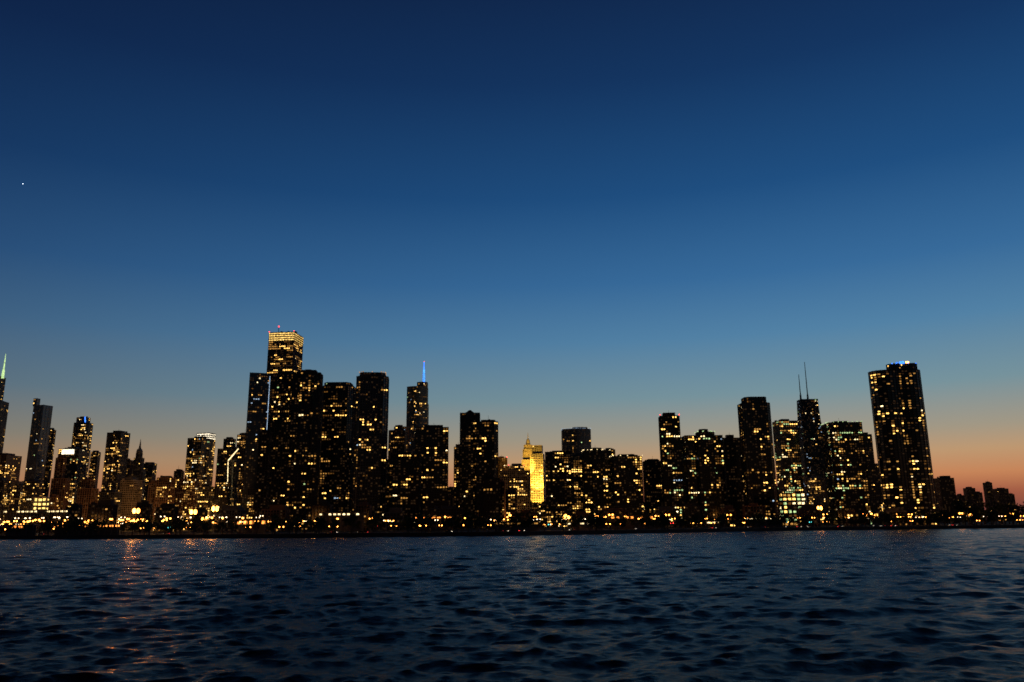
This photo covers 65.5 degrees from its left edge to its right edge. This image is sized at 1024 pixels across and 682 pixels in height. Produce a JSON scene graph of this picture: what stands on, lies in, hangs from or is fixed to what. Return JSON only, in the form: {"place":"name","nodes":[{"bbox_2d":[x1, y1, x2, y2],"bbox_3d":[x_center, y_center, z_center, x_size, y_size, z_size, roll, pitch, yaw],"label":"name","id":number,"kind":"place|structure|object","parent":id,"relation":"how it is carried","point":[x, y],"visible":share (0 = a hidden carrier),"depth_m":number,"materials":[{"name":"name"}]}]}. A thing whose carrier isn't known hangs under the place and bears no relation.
{"place":"outdoors","nodes":[
{"label":"outdoors","id":0,"kind":"place"},
{"bbox_2d":[0,528,1023,681],"bbox_3d":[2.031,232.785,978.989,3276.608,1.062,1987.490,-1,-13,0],"label":"lake water","id":1,"kind":"structure","parent":0,"point":[922,605],"depth_m":76.65,"materials":[{"name":"blue liquid"}]},
{"bbox_2d":[0,519,1023,534],"bbox_3d":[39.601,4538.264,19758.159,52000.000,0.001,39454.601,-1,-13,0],"label":"ground","id":2,"kind":"structure","parent":0,"point":[474,530],"depth_m":812.48,"materials":[{"name":"black plant"}]},
{"bbox_2d":[0,354,8,452],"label":"stepped skyscraper","id":3,"kind":"structure","parent":2,"relation":"on","point":[4,406],"depth_m":2335.53,"materials":[{"name":"black metal"}]},
{"bbox_2d":[0,478,11,523],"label":"office building","id":4,"kind":"structure","parent":2,"relation":"on","point":[5,487],"depth_m":1356.08,"materials":[{"name":"grey concrete"}]},
{"bbox_2d":[0,453,21,509],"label":"office block","id":5,"kind":"structure","parent":2,"relation":"on","point":[10,465],"depth_m":1478.43,"materials":[{"name":"brown brick"}]},
{"bbox_2d":[10,481,23,509],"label":"office building","id":6,"kind":"structure","parent":2,"relation":"on","point":[16,495],"depth_m":1353.57,"materials":[{"name":"stone"}]},
{"bbox_2d":[0,524,40,535],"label":"lit shelter","id":7,"kind":"object","parent":2,"relation":"on","point":[28,529],"visible":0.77,"depth_m":599.65,"materials":[{"name":"grey concrete"}]},
{"bbox_2d":[20,477,43,509],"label":"apartment building","id":8,"kind":"structure","parent":2,"relation":"on","point":[33,487],"depth_m":1446.89,"materials":[{"name":"grey concrete"}]},
{"bbox_2d":[0,509,67,533],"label":"lit shelter","id":9,"kind":"object","parent":2,"relation":"on","point":[12,515],"visible":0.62,"depth_m":865.80,"materials":[{"name":"grey concrete"}]},
{"bbox_2d":[24,398,52,480],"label":"slanted glass tower","id":10,"kind":"structure","parent":2,"relation":"on","point":[38,442],"depth_m":1639.58,"materials":[{"name":"glass"}]},
{"bbox_2d":[32,497,49,509],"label":"lit concert pavilion","id":11,"kind":"structure","parent":2,"relation":"on","point":[40,503],"depth_m":881.12,"materials":[{"name":"yellow glass"}]},
{"bbox_2d":[33,509,49,532],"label":"waterfront building","id":12,"kind":"structure","parent":2,"relation":"on","point":[40,514],"depth_m":858.99,"materials":[{"name":"grey concrete"}]},
{"bbox_2d":[42,428,55,496],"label":"office tower","id":13,"kind":"structure","parent":2,"relation":"on","point":[49,460],"depth_m":1882.62,"materials":[{"name":"concrete"}]},
{"bbox_2d":[49,455,70,509],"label":"brick office building","id":14,"kind":"structure","parent":2,"relation":"on","point":[60,484],"depth_m":1275.90,"materials":[{"name":"brown brick"}]},
{"bbox_2d":[58,447,87,482],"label":"office tower","id":15,"kind":"structure","parent":2,"relation":"on","point":[76,462],"depth_m":1673.33,"materials":[{"name":"black glass"}]},
{"bbox_2d":[68,481,77,506],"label":"office building","id":16,"kind":"structure","parent":2,"relation":"on","point":[73,492],"depth_m":1448.64,"materials":[{"name":"stone"}]},
{"bbox_2d":[66,503,82,520],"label":"waterfront building","id":17,"kind":"structure","parent":2,"relation":"on","point":[75,510],"depth_m":928.33,"materials":[{"name":"concrete"}]},
{"bbox_2d":[71,416,92,477],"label":"round top tower","id":18,"kind":"structure","parent":2,"relation":"on","point":[82,432],"depth_m":1839.42,"materials":[{"name":"grey concrete"}]},
{"bbox_2d":[49,524,123,534],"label":"lit shelter","id":19,"kind":"object","parent":2,"relation":"on","point":[110,529],"visible":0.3,"depth_m":604.45,"materials":[{"name":"grey concrete"}]},
{"bbox_2d":[77,477,98,523],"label":"brick office building","id":20,"kind":"structure","parent":2,"relation":"on","point":[88,492],"depth_m":1221.85,"materials":[{"name":"brown brick"}]},
{"bbox_2d":[88,450,100,487],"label":"office tower","id":21,"kind":"structure","parent":2,"relation":"on","point":[94,464],"depth_m":1977.72,"materials":[{"name":"grey concrete"}]},
{"bbox_2d":[86,500,117,523],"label":"waterfront building","id":22,"kind":"structure","parent":2,"relation":"on","point":[103,509],"depth_m":857.10,"materials":[{"name":"concrete"}]},
{"bbox_2d":[100,488,121,523],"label":"office block","id":23,"kind":"structure","parent":2,"relation":"on","point":[112,494],"depth_m":1174.14,"materials":[{"name":"grey concrete"}]},
{"bbox_2d":[101,430,129,491],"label":"apartment tower","id":24,"kind":"structure","parent":2,"relation":"on","point":[116,458],"depth_m":1480.36,"materials":[{"name":"grey concrete"}]},
{"bbox_2d":[119,476,142,530],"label":"limestone office building","id":25,"kind":"structure","parent":2,"relation":"on","point":[131,488],"depth_m":1268.83,"materials":[{"name":"beige stone"}]},
{"bbox_2d":[131,440,145,499],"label":"domed tower","id":26,"kind":"structure","parent":2,"relation":"on","point":[138,471],"depth_m":1678.75,"materials":[{"name":"stone"}]},
{"bbox_2d":[135,495,151,531],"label":"waterfront building","id":27,"kind":"structure","parent":2,"relation":"on","point":[145,507],"depth_m":895.25,"materials":[{"name":"concrete"}]},
{"bbox_2d":[143,462,156,499],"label":"office tower","id":28,"kind":"structure","parent":2,"relation":"on","point":[150,468],"depth_m":1821.36,"materials":[{"name":"grey concrete"}]},
{"bbox_2d":[147,480,156,530],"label":"brick office building","id":29,"kind":"structure","parent":2,"relation":"on","point":[151,492],"depth_m":1266.97,"materials":[{"name":"brown brick"}]},
{"bbox_2d":[152,475,175,530],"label":"office building","id":30,"kind":"structure","parent":2,"relation":"on","point":[165,490],"depth_m":1251.83,"materials":[{"name":"brown brick"}]},
{"bbox_2d":[154,503,178,531],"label":"waterfront building","id":31,"kind":"structure","parent":2,"relation":"on","point":[168,510],"depth_m":895.39,"materials":[{"name":"concrete"}]},
{"bbox_2d":[173,468,205,529],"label":"office block","id":32,"kind":"structure","parent":2,"relation":"on","point":[186,496],"depth_m":1310.39,"materials":[{"name":"brown brick"}]},
{"bbox_2d":[184,436,209,483],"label":"crowned office tower","id":33,"kind":"structure","parent":2,"relation":"on","point":[197,457],"depth_m":1480.77,"materials":[{"name":"grey concrete"}]},
{"bbox_2d":[191,508,207,531],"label":"waterfront building","id":34,"kind":"structure","parent":2,"relation":"on","point":[201,513],"depth_m":851.99,"materials":[{"name":"concrete"}]},
{"bbox_2d":[197,482,214,529],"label":"apartment building","id":35,"kind":"structure","parent":2,"relation":"on","point":[205,496],"depth_m":1249.48,"materials":[{"name":"grey concrete"}]},
{"bbox_2d":[197,433,215,486],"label":"crowned office tower","id":36,"kind":"structure","parent":2,"relation":"on","point":[211,437],"depth_m":1547.93,"materials":[{"name":"grey concrete"}]},
{"bbox_2d":[212,479,229,524],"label":"office building","id":37,"kind":"structure","parent":2,"relation":"on","point":[221,492],"depth_m":1251.89,"materials":[{"name":"concrete"}]},
{"bbox_2d":[215,446,235,481],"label":"office tower","id":38,"kind":"structure","parent":2,"relation":"on","point":[225,454],"depth_m":1522.56,"materials":[{"name":"grey concrete"}]},
{"bbox_2d":[214,503,246,531],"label":"waterfront building","id":39,"kind":"structure","parent":2,"relation":"on","point":[232,512],"depth_m":855.64,"materials":[{"name":"grey concrete"}]},
{"bbox_2d":[225,449,239,504],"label":"slanted roof tower","id":40,"kind":"structure","parent":2,"relation":"on","point":[232,472],"depth_m":1297.90,"materials":[{"name":"grey concrete"}]},
{"bbox_2d":[236,433,245,504],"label":"office tower","id":41,"kind":"structure","parent":2,"relation":"on","point":[240,445],"depth_m":1401.27,"materials":[{"name":"grey concrete"}]},
{"bbox_2d":[233,519,268,533],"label":"lit shelter","id":42,"kind":"object","parent":2,"relation":"on","point":[262,527],"visible":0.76,"depth_m":629.04,"materials":[{"name":"grey concrete"}]},
{"bbox_2d":[246,485,255,518],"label":"office building","id":43,"kind":"structure","parent":2,"relation":"on","point":[250,501],"depth_m":1245.99,"materials":[{"name":"concrete"}]},
{"bbox_2d":[241,372,272,508],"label":"glass skyscraper","id":44,"kind":"structure","parent":2,"relation":"on","point":[258,404],"depth_m":1288.17,"materials":[{"name":"black glass"}]},
{"bbox_2d":[253,430,272,518],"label":"apartment block","id":45,"kind":"structure","parent":2,"relation":"on","point":[262,486],"depth_m":1004.71,"materials":[{"name":"black concrete"}]},
{"bbox_2d":[261,505,289,530],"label":"waterfront building","id":46,"kind":"structure","parent":2,"relation":"on","point":[282,511],"depth_m":847.99,"materials":[{"name":"brown brick"}]},
{"bbox_2d":[267,371,292,508],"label":"dark apartment tower","id":47,"kind":"structure","parent":2,"relation":"on","point":[279,408],"depth_m":1107.40,"materials":[{"name":"concrete"}]},
{"bbox_2d":[267,326,303,373],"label":"tall white stone skyscraper","id":48,"kind":"structure","parent":2,"relation":"on","point":[285,351],"depth_m":1512.43,"materials":[{"name":"grey concrete"}]},
{"bbox_2d":[286,369,322,529],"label":"dark apartment tower","id":49,"kind":"structure","parent":2,"relation":"on","point":[304,448],"depth_m":1066.78,"materials":[{"name":"concrete"}]},
{"bbox_2d":[310,500,332,530],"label":"waterfront building","id":50,"kind":"structure","parent":2,"relation":"on","point":[323,506],"depth_m":838.84,"materials":[{"name":"concrete"}]},
{"bbox_2d":[317,382,355,511],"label":"dark apartment tower","id":51,"kind":"structure","parent":2,"relation":"on","point":[335,483],"depth_m":1128.45,"materials":[{"name":"concrete"}]},
{"bbox_2d":[317,512,365,530],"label":"lit shelter","id":52,"kind":"object","parent":2,"relation":"on","point":[329,517],"visible":0.62,"depth_m":785.91,"materials":[{"name":"grey concrete"}]},
{"bbox_2d":[355,502,371,529],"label":"waterfront building","id":53,"kind":"structure","parent":2,"relation":"on","point":[364,507],"depth_m":896.03,"materials":[{"name":"brown brick"}]},
{"bbox_2d":[352,371,388,528],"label":"concrete apartment tower","id":54,"kind":"structure","parent":2,"relation":"on","point":[370,442],"depth_m":1061.53,"materials":[{"name":"grey concrete"}]},
{"bbox_2d":[386,459,392,511],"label":"apartment tower","id":55,"kind":"structure","parent":2,"relation":"on","point":[389,485],"depth_m":1174.62,"materials":[{"name":"grey concrete"}]},
{"bbox_2d":[383,507,403,529],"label":"waterfront building","id":56,"kind":"structure","parent":2,"relation":"on","point":[396,515],"depth_m":837.80,"materials":[{"name":"grey concrete"}]},
{"bbox_2d":[388,425,408,458],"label":"apartment tower","id":57,"kind":"structure","parent":2,"relation":"on","point":[398,439],"depth_m":1334.62,"materials":[{"name":"brown brick"}]},
{"bbox_2d":[392,452,421,528],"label":"dark apartment tower","id":58,"kind":"structure","parent":2,"relation":"on","point":[406,480],"depth_m":1032.12,"materials":[{"name":"black metal"}]},
{"bbox_2d":[406,366,428,453],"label":"spired glass skyscraper","id":59,"kind":"structure","parent":2,"relation":"on","point":[417,413],"depth_m":1946.50,"materials":[{"name":"glass"}]},
{"bbox_2d":[415,425,448,515],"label":"apartment tower","id":60,"kind":"structure","parent":2,"relation":"on","point":[431,444],"depth_m":1121.77,"materials":[{"name":"concrete"}]},
{"bbox_2d":[413,516,452,530],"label":"lit shelter","id":61,"kind":"object","parent":2,"relation":"on","point":[439,519],"visible":0.43,"depth_m":687.37,"materials":[{"name":"grey concrete"}]},
{"bbox_2d":[430,505,462,528],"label":"waterfront building","id":62,"kind":"structure","parent":2,"relation":"on","point":[448,510],"depth_m":909.75,"materials":[{"name":"grey concrete"}]},
{"bbox_2d":[453,444,459,507],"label":"apartment tower","id":63,"kind":"structure","parent":2,"relation":"on","point":[456,472],"depth_m":1229.39,"materials":[{"name":"brown brick"}]},
{"bbox_2d":[459,410,479,527],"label":"apartment tower","id":64,"kind":"structure","parent":2,"relation":"on","point":[468,418],"depth_m":1180.53,"materials":[{"name":"concrete"}]},
{"bbox_2d":[473,419,497,528],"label":"apartment tower","id":65,"kind":"structure","parent":2,"relation":"on","point":[485,446],"depth_m":1060.03,"materials":[{"name":"concrete"}]},
{"bbox_2d":[483,474,499,528],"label":"apartment building","id":66,"kind":"structure","parent":2,"relation":"on","point":[491,501],"depth_m":876.77,"materials":[{"name":"black concrete"}]},
{"bbox_2d":[499,479,505,521],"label":"office building","id":67,"kind":"structure","parent":2,"relation":"on","point":[502,497],"depth_m":1348.74,"materials":[{"name":"brown brick"}]},
{"bbox_2d":[506,487,516,521],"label":"office building","id":68,"kind":"structure","parent":2,"relation":"on","point":[511,499],"depth_m":1250.07,"materials":[{"name":"brown brick"}]},
{"bbox_2d":[0,500,1023,535],"bbox_3d":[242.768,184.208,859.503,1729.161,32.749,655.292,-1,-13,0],"label":"tree row","id":69,"kind":"object","parent":2,"relation":"on","point":[991,515],"visible":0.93,"depth_m":657.26,"materials":[{"name":"black plant"}]},
{"bbox_2d":[0,525,1023,539],"bbox_3d":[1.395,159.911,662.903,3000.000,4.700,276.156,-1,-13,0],"label":"seawall","id":70,"kind":"object","parent":2,"relation":"on","point":[431,534],"visible":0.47,"depth_m":556.44,"materials":[{"name":"concrete"}]},
{"bbox_2d":[500,463,529,511],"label":"office block","id":71,"kind":"structure","parent":2,"relation":"on","point":[516,476],"depth_m":1410.22,"materials":[{"name":"stone"}]},
{"bbox_2d":[494,521,539,530],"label":"lit shelter","id":72,"kind":"object","parent":2,"relation":"on","point":[534,527],"visible":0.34,"depth_m":628.80,"materials":[{"name":"grey concrete"}]},
{"bbox_2d":[522,438,545,500],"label":"floodlit clock tower","id":73,"kind":"structure","parent":2,"relation":"on","point":[527,450],"depth_m":1627.66,"materials":[{"name":"yellow stone"}]},
{"bbox_2d":[530,445,544,502],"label":"floodlit terracotta building","id":74,"kind":"structure","parent":2,"relation":"on","point":[537,466],"depth_m":1572.20,"materials":[{"name":"yellow ceramic"}]},
{"bbox_2d":[545,450,572,526],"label":"apartment tower","id":75,"kind":"structure","parent":2,"relation":"on","point":[558,477],"depth_m":1215.95,"materials":[{"name":"concrete"}]},
{"bbox_2d":[561,427,590,454],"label":"glass skyscraper","id":76,"kind":"structure","parent":2,"relation":"on","point":[575,440],"depth_m":1478.94,"materials":[{"name":"glass"}]},
{"bbox_2d":[571,451,583,513],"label":"apartment block","id":77,"kind":"structure","parent":2,"relation":"on","point":[577,484],"depth_m":1273.09,"materials":[{"name":"grey concrete"}]},
{"bbox_2d":[581,448,610,526],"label":"apartment tower","id":78,"kind":"structure","parent":2,"relation":"on","point":[596,478],"depth_m":1191.78,"materials":[{"name":"concrete"}]},
{"bbox_2d":[598,508,628,527],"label":"waterfront building","id":79,"kind":"structure","parent":2,"relation":"on","point":[615,511],"depth_m":911.07,"materials":[{"name":"brown brick"}]},
{"bbox_2d":[609,454,643,514],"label":"apartment tower","id":80,"kind":"structure","parent":2,"relation":"on","point":[626,480],"depth_m":1166.48,"materials":[{"name":"concrete"}]},
{"bbox_2d":[610,515,654,528],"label":"lit shelter","id":81,"kind":"object","parent":2,"relation":"on","point":[630,525],"visible":0.56,"depth_m":745.82,"materials":[{"name":"grey concrete"}]},
{"bbox_2d":[642,458,662,525],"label":"apartment tower","id":82,"kind":"structure","parent":2,"relation":"on","point":[652,485],"depth_m":1270.40,"materials":[{"name":"concrete"}]},
{"bbox_2d":[653,506,678,527],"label":"waterfront building","id":83,"kind":"structure","parent":2,"relation":"on","point":[671,511],"depth_m":906.26,"materials":[{"name":"grey concrete"}]},
{"bbox_2d":[658,410,683,518],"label":"apartment tower","id":84,"kind":"structure","parent":2,"relation":"on","point":[671,461],"depth_m":1130.06,"materials":[{"name":"concrete"}]},
{"bbox_2d":[682,502,700,527],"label":"waterfront building","id":85,"kind":"structure","parent":2,"relation":"on","point":[688,509],"depth_m":884.50,"materials":[{"name":"concrete"}]},
{"bbox_2d":[681,429,726,525],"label":"apartment tower","id":86,"kind":"structure","parent":2,"relation":"on","point":[704,479],"depth_m":1121.37,"materials":[{"name":"concrete"}]},
{"bbox_2d":[721,505,735,526],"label":"waterfront building","id":87,"kind":"structure","parent":2,"relation":"on","point":[728,509],"depth_m":924.04,"materials":[{"name":"brown brick"}]},
{"bbox_2d":[723,435,743,525],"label":"dark apartment tower","id":88,"kind":"structure","parent":2,"relation":"on","point":[733,473],"depth_m":1154.78,"materials":[{"name":"black metal"}]},
{"bbox_2d":[742,503,765,526],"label":"waterfront building","id":89,"kind":"structure","parent":2,"relation":"on","point":[752,508],"depth_m":899.32,"materials":[{"name":"brown brick"}]},
{"bbox_2d":[737,396,778,516],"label":"dark apartment tower","id":90,"kind":"structure","parent":2,"relation":"on","point":[757,454],"depth_m":1059.68,"materials":[{"name":"concrete"}]},
{"bbox_2d":[772,419,803,512],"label":"apartment tower","id":91,"kind":"structure","parent":2,"relation":"on","point":[789,475],"depth_m":1230.92,"materials":[{"name":"grey concrete"}]},
{"bbox_2d":[778,492,805,525],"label":"glass pavilion building","id":92,"kind":"structure","parent":2,"relation":"on","point":[790,504],"depth_m":974.10,"materials":[{"name":"beige glass"}]},
{"bbox_2d":[796,505,820,526],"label":"waterfront building","id":93,"kind":"structure","parent":2,"relation":"on","point":[809,511],"depth_m":845.75,"materials":[{"name":"brown brick"}]},
{"bbox_2d":[797,362,827,504],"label":"tapered braced skyscraper","id":94,"kind":"structure","parent":2,"relation":"on","point":[810,439],"depth_m":1978.00,"materials":[{"name":"black metal"}]},
{"bbox_2d":[807,476,829,524],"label":"apartment building","id":95,"kind":"structure","parent":2,"relation":"on","point":[817,491],"depth_m":1347.18,"materials":[{"name":"stone"}]},
{"bbox_2d":[821,421,872,524],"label":"apartment tower","id":96,"kind":"structure","parent":2,"relation":"on","point":[845,467],"depth_m":1170.65,"materials":[{"name":"concrete"}]},
{"bbox_2d":[863,432,879,523],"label":"apartment tower","id":97,"kind":"structure","parent":2,"relation":"on","point":[872,478],"depth_m":1326.17,"materials":[{"name":"grey concrete"}]},
{"bbox_2d":[879,505,908,525],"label":"waterfront building","id":98,"kind":"structure","parent":2,"relation":"on","point":[891,510],"depth_m":881.00,"materials":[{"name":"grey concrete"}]},
{"bbox_2d":[868,361,937,524],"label":"curved trefoil apartment tower","id":99,"kind":"structure","parent":2,"relation":"on","point":[902,444],"depth_m":975.30,"materials":[{"name":"black glass"}]},
{"bbox_2d":[934,476,958,522],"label":"apartment building","id":100,"kind":"structure","parent":2,"relation":"on","point":[945,493],"depth_m":1463.37,"materials":[{"name":"concrete"}]},
{"bbox_2d":[963,487,977,521],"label":"distant apartment building","id":101,"kind":"structure","parent":2,"relation":"on","point":[969,494],"depth_m":2541.51,"materials":[{"name":"grey concrete"}]},
{"bbox_2d":[983,481,996,520],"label":"distant apartment building","id":102,"kind":"structure","parent":2,"relation":"on","point":[988,491],"depth_m":2546.50,"materials":[{"name":"grey concrete"}]},
{"bbox_2d":[993,486,1010,520],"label":"distant apartment building","id":103,"kind":"structure","parent":2,"relation":"on","point":[1001,496],"depth_m":2538.95,"materials":[{"name":"grey concrete"}]},
{"bbox_2d":[0,0,1023,518],"label":"sky","id":104,"kind":"structure","parent":0,"point":[607,217],"materials":[{"name":"blue"}]},
{"bbox_2d":[119,525,968,534],"bbox_3d":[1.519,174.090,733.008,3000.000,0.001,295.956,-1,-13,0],"label":"road","id":105,"kind":"structure","parent":0,"point":[398,532],"depth_m":632.41,"materials":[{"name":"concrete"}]},
{"bbox_2d":[0,525,980,535],"bbox_3d":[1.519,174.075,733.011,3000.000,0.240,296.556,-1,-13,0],"label":"road kerb","id":106,"kind":"structure","parent":105,"relation":"on","point":[518,531],"depth_m":618.63,"materials":[{"name":"concrete"}]},
{"bbox_2d":[566,522,593,530],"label":"lit shelter","id":107,"kind":"object","parent":105,"relation":"on","point":[583,526],"visible":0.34,"depth_m":648.35,"materials":[{"name":"grey concrete"}]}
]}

